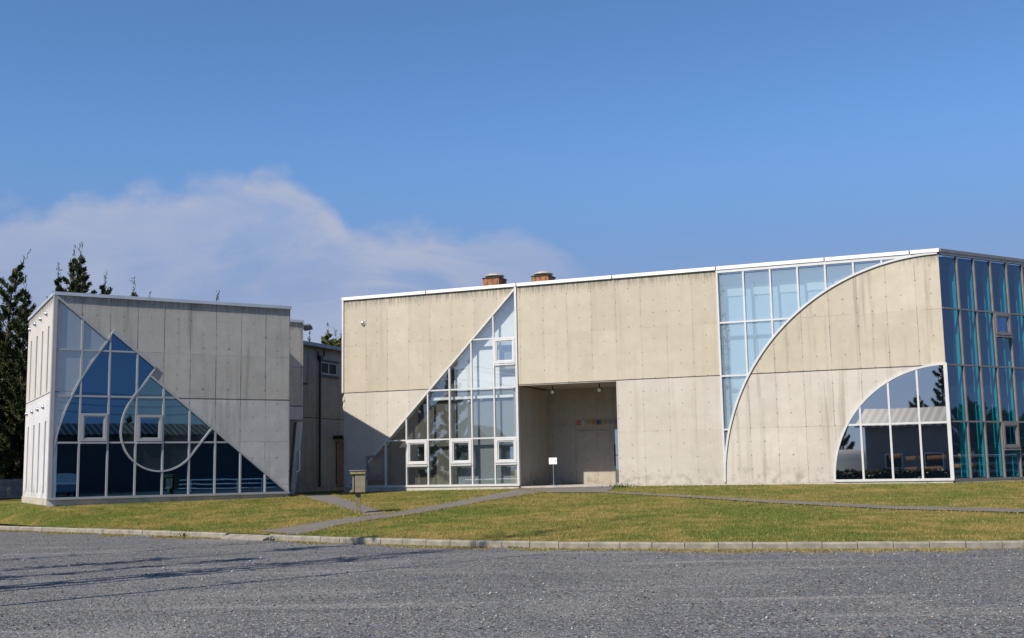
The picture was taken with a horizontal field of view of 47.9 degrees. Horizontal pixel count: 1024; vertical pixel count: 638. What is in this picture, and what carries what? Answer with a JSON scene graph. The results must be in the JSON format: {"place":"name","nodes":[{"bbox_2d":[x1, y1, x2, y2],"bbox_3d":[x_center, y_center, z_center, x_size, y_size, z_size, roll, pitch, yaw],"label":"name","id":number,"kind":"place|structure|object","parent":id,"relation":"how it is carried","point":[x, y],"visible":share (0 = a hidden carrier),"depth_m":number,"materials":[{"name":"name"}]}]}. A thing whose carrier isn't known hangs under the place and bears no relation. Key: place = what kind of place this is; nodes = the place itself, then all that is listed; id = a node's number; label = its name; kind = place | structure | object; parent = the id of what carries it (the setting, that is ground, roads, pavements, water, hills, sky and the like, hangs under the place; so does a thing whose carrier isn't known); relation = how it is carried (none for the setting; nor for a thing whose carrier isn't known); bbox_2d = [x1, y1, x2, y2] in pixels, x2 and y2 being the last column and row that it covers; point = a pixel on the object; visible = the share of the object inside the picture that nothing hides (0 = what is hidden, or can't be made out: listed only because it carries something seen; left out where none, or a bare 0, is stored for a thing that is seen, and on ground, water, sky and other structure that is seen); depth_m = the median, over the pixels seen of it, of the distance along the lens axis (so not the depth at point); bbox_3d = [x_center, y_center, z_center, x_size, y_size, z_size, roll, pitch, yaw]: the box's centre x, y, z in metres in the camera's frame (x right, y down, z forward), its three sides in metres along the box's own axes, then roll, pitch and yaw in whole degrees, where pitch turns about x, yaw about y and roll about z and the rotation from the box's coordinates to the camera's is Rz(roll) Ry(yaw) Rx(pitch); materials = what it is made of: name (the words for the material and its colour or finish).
{"place":"outdoors","nodes":[
{"label":"outdoors","id":0,"kind":"place"},
{"bbox_2d":[296,494,386,514],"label":"side path","id":1,"kind":"structure","parent":0,"point":[341,502],"depth_m":34.76,"materials":[{"name":"concrete"}]},
{"bbox_2d":[262,489,539,533],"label":"entrance path","id":2,"kind":"structure","parent":0,"point":[299,529],"depth_m":29.66,"materials":[{"name":"concrete"}]},
{"bbox_2d":[0,524,821,542],"bbox_3d":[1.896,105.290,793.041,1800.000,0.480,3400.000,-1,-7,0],"label":"ground","id":3,"kind":"structure","parent":0,"point":[71,527],"depth_m":39.69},
{"bbox_2d":[0,531,1023,637],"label":"gravel lot","id":4,"kind":"structure","parent":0,"point":[299,613],"depth_m":14.21,"materials":[{"name":"grey gravel"}]},
{"bbox_2d":[221,534,268,540],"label":"dropped kerb","id":5,"kind":"structure","parent":4,"relation":"on","point":[255,537],"depth_m":26.54,"materials":[{"name":"concrete"}]},
{"bbox_2d":[0,526,1023,549],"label":"kerb","id":6,"kind":"structure","parent":4,"relation":"on","point":[997,544],"depth_m":21.49,"materials":[{"name":"concrete"}]},
{"bbox_2d":[0,529,1023,555],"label":"dry grass","id":7,"kind":"structure","parent":4,"relation":"on","point":[873,550],"depth_m":21.03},
{"bbox_2d":[0,480,1023,541],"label":"lawn","id":8,"kind":"structure","parent":0,"point":[12,501],"depth_m":28.43,"materials":[{"name":"green plant"}]},
{"bbox_2d":[0,416,19,477],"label":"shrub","id":9,"kind":"object","parent":8,"relation":"on","point":[8,455],"visible":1,"depth_m":46.83,"materials":[{"name":"green plant"}]},
{"bbox_2d":[0,479,22,497],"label":"wall","id":10,"kind":"structure","parent":8,"relation":"on","point":[7,489],"depth_m":49.15,"materials":[{"name":"grey paint"}]},
{"bbox_2d":[0,310,25,449],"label":"conifer","id":11,"kind":"object","parent":8,"relation":"on","point":[1,392],"visible":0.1,"depth_m":53.52,"materials":[{"name":"green plant"}]},
{"bbox_2d":[0,273,31,496],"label":"conifer","id":12,"kind":"object","parent":8,"relation":"on","point":[16,391],"visible":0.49,"depth_m":52.82,"materials":[{"name":"green plant"}]},
{"bbox_2d":[0,248,36,485],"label":"conifer","id":13,"kind":"object","parent":8,"relation":"on","point":[4,315],"visible":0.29,"depth_m":54.33,"materials":[{"name":"green plant"}]},
{"bbox_2d":[13,262,62,453],"bbox_3d":[-21.093,2.751,54.191,5.140,11.194,4.493,-1,-7,0],"label":"conifer","id":14,"kind":"object","parent":8,"relation":"on","point":[57,281],"visible":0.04,"depth_m":54.54,"materials":[{"name":"green plant"}]},
{"bbox_2d":[0,244,86,442],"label":"conifer","id":15,"kind":"object","parent":8,"relation":"on","point":[73,268],"visible":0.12,"depth_m":54.62,"materials":[{"name":"green plant"}]},
{"bbox_2d":[0,242,112,443],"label":"conifer","id":16,"kind":"object","parent":8,"relation":"on","point":[79,287],"visible":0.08,"depth_m":55.03,"materials":[{"name":"green plant"}]},
{"bbox_2d":[98,270,106,293],"bbox_3d":[-19.777,3.083,55.672,3.615,10.875,5.031,-7,-9,36],"label":"conifer","id":17,"kind":"object","parent":8,"relation":"on","point":[103,288],"visible":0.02,"depth_m":55.65,"materials":[{"name":"green plant"}]},
{"bbox_2d":[130,276,138,296],"bbox_3d":[-18.445,3.204,56.410,3.966,10.777,5.304,-7,-10,40],"label":"conifer","id":18,"kind":"object","parent":8,"relation":"on","point":[133,293],"depth_m":56.68,"materials":[{"name":"green plant"}]},
{"bbox_2d":[22,291,303,526],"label":"concrete building","id":19,"kind":"structure","parent":8,"relation":"on","point":[132,399],"depth_m":37.14,"materials":[{"name":"grey concrete"}]},
{"bbox_2d":[46,295,289,499],"bbox_3d":[-10.818,2.559,37.186,7.701,6.320,0.185,4,-9,-32],"label":"window frame","id":20,"kind":"structure","parent":19,"relation":"in","point":[121,433],"depth_m":36.37,"materials":[{"name":"grey metal"}]},
{"bbox_2d":[303,324,312,330],"bbox_3d":[-8.011,0.334,44.207,0.709,0.260,0.520,-1,-7,0],"label":"floodlight","id":21,"kind":"object","parent":19,"relation":"attached to","point":[306,327],"visible":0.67,"depth_m":44.07,"materials":[{"name":"black metal"}]},
{"bbox_2d":[289,340,343,492],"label":"concrete wing","id":22,"kind":"structure","parent":8,"relation":"on","point":[322,456],"depth_m":50.31,"materials":[{"name":"grey concrete"}]},
{"bbox_2d":[321,360,339,378],"bbox_3d":[-8.095,2.229,51.150,0.115,0.740,1.559,-4,-8,22],"label":"window","id":23,"kind":"structure","parent":22,"relation":"in","point":[328,367],"depth_m":51.14,"materials":[{"name":"metal"}]},
{"bbox_2d":[336,442,343,486],"bbox_3d":[-7.618,6.525,51.676,0.046,2.000,1.000,-4,-8,22],"label":"door","id":24,"kind":"structure","parent":22,"relation":"in","point":[339,445],"depth_m":51.46,"materials":[{"name":"red wood"}]},
{"bbox_2d":[321,321,337,344],"bbox_3d":[-10.877,4.691,62.917,7.526,9.185,9.121,3,-8,-29],"label":"conifer","id":25,"kind":"object","parent":8,"relation":"on","point":[324,339],"visible":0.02,"depth_m":63.39,"materials":[{"name":"green plant"}]},
{"bbox_2d":[327,327,341,346],"bbox_3d":[-9.375,4.793,62.349,9.342,8.773,6.554,-7,-9,38],"label":"conifer","id":26,"kind":"object","parent":8,"relation":"on","point":[336,343],"visible":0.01,"depth_m":62.35,"materials":[{"name":"green plant"}]},
{"bbox_2d":[349,470,366,512],"bbox_3d":[-4.103,4.650,30.641,0.434,1.251,0.520,-1,-7,-3],"label":"post box","id":27,"kind":"object","parent":8,"relation":"on","point":[358,481],"visible":0.91,"depth_m":30.49,"materials":[{"name":"beige metal"}]},
{"bbox_2d":[517,486,613,491],"bbox_3d":[1.859,5.652,38.206,3.474,0.122,5.268,-1,-7,0],"label":"entrance apron","id":28,"kind":"object","parent":8,"relation":"on","point":[579,489],"visible":0.91,"depth_m":38.26,"materials":[{"name":"concrete"}]},
{"bbox_2d":[599,483,651,487],"bbox_3d":[3.708,5.546,38.549,1.923,0.193,0.373,-1,-7,0],"label":"weed clump","id":29,"kind":"object","parent":8,"relation":"on","point":[616,485],"visible":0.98,"depth_m":38.49,"materials":[{"name":"green plant"}]},
{"bbox_2d":[342,248,1023,491],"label":"concrete building","id":30,"kind":"structure","parent":8,"relation":"on","point":[898,367],"depth_m":39.22,"materials":[{"name":"beige concrete"}]},
{"bbox_2d":[346,287,520,487],"bbox_3d":[-3.029,2.607,42.569,7.035,7.151,0.185,-4,-8,22],"label":"window frame","id":31,"kind":"structure","parent":30,"relation":"in","point":[513,362],"depth_m":41.83,"materials":[{"name":"white metal"}]},
{"bbox_2d":[482,273,506,285],"bbox_3d":[-0.736,-0.992,49.800,0.860,1.955,0.910,-4,-8,22],"label":"roof ventilator","id":32,"kind":"object","parent":30,"relation":"on","point":[494,279],"visible":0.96,"depth_m":49.54,"materials":[{"name":"orange metal"}]},
{"bbox_2d":[531,271,555,281],"bbox_3d":[1.371,-1.056,49.800,0.860,2.006,0.910,-4,-8,22],"label":"roof ventilator","id":33,"kind":"object","parent":30,"relation":"on","point":[542,276],"visible":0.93,"depth_m":49.55,"materials":[{"name":"orange metal"}]},
{"bbox_2d":[549,458,556,485],"bbox_3d":[1.482,5.478,41.358,0.292,0.988,0.276,-1,-7,0],"label":"notice stand","id":34,"kind":"object","parent":30,"relation":"on","point":[553,461],"visible":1,"depth_m":41.35,"materials":[{"name":"white metal"}]},
{"bbox_2d":[577,419,615,432],"bbox_3d":[3.168,4.024,43.240,1.574,0.486,0.024,-4,-8,22],"label":"wall lettering","id":35,"kind":"object","parent":30,"relation":"attached to","point":[599,421],"depth_m":43.24,"materials":[{"name":"paint"}]},
{"bbox_2d":[612,387,618,483],"bbox_3d":[4.809,4.235,42.407,2.300,3.600,0.378,-4,-8,22],"label":"door","id":36,"kind":"structure","parent":30,"relation":"in","point":[616,462],"depth_m":42.83,"materials":[{"name":"glass"}]},
{"bbox_2d":[716,252,936,481],"bbox_3d":[10.222,1.642,37.246,7.047,7.113,0.150,-4,-8,22],"label":"window frame","id":37,"kind":"structure","parent":30,"relation":"in","point":[896,257],"depth_m":38.12,"materials":[{"name":"white metal"}]},
{"bbox_2d":[834,363,954,481],"bbox_3d":[11.916,3.282,36.343,3.603,3.638,0.155,-4,-8,22],"label":"window frame","id":38,"kind":"structure","parent":30,"relation":"in","point":[901,430],"depth_m":36.19,"materials":[{"name":"white metal"}]},
{"bbox_2d":[954,463,976,468],"bbox_3d":[14.514,4.713,36.896,0.684,0.188,0.169,-2,-8,9],"label":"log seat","id":39,"kind":"object","parent":30,"relation":"in","point":[958,466],"visible":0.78,"depth_m":36.85,"materials":[{"name":"brown wood"}]},
{"bbox_2d":[958,453,976,458],"bbox_3d":[14.584,4.380,36.907,0.555,0.187,0.169,-2,-7,6],"label":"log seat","id":40,"kind":"object","parent":30,"relation":"in","point":[973,455],"visible":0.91,"depth_m":36.83,"materials":[{"name":"brown wood"}]},
{"bbox_2d":[938,252,1023,480],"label":"window frame","id":41,"kind":"structure","parent":30,"relation":"in","point":[996,333],"depth_m":37.02,"materials":[{"name":"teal metal"}]},
{"bbox_2d":[0,0,1023,379],"label":"sky","id":42,"kind":"structure","parent":0,"point":[307,156],"materials":[{"name":"blue"}]},
{"bbox_2d":[603,491,1023,511],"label":"lawn path","id":43,"kind":"structure","parent":0,"point":[897,507],"depth_m":27.62,"materials":[{"name":"concrete"}]}
]}

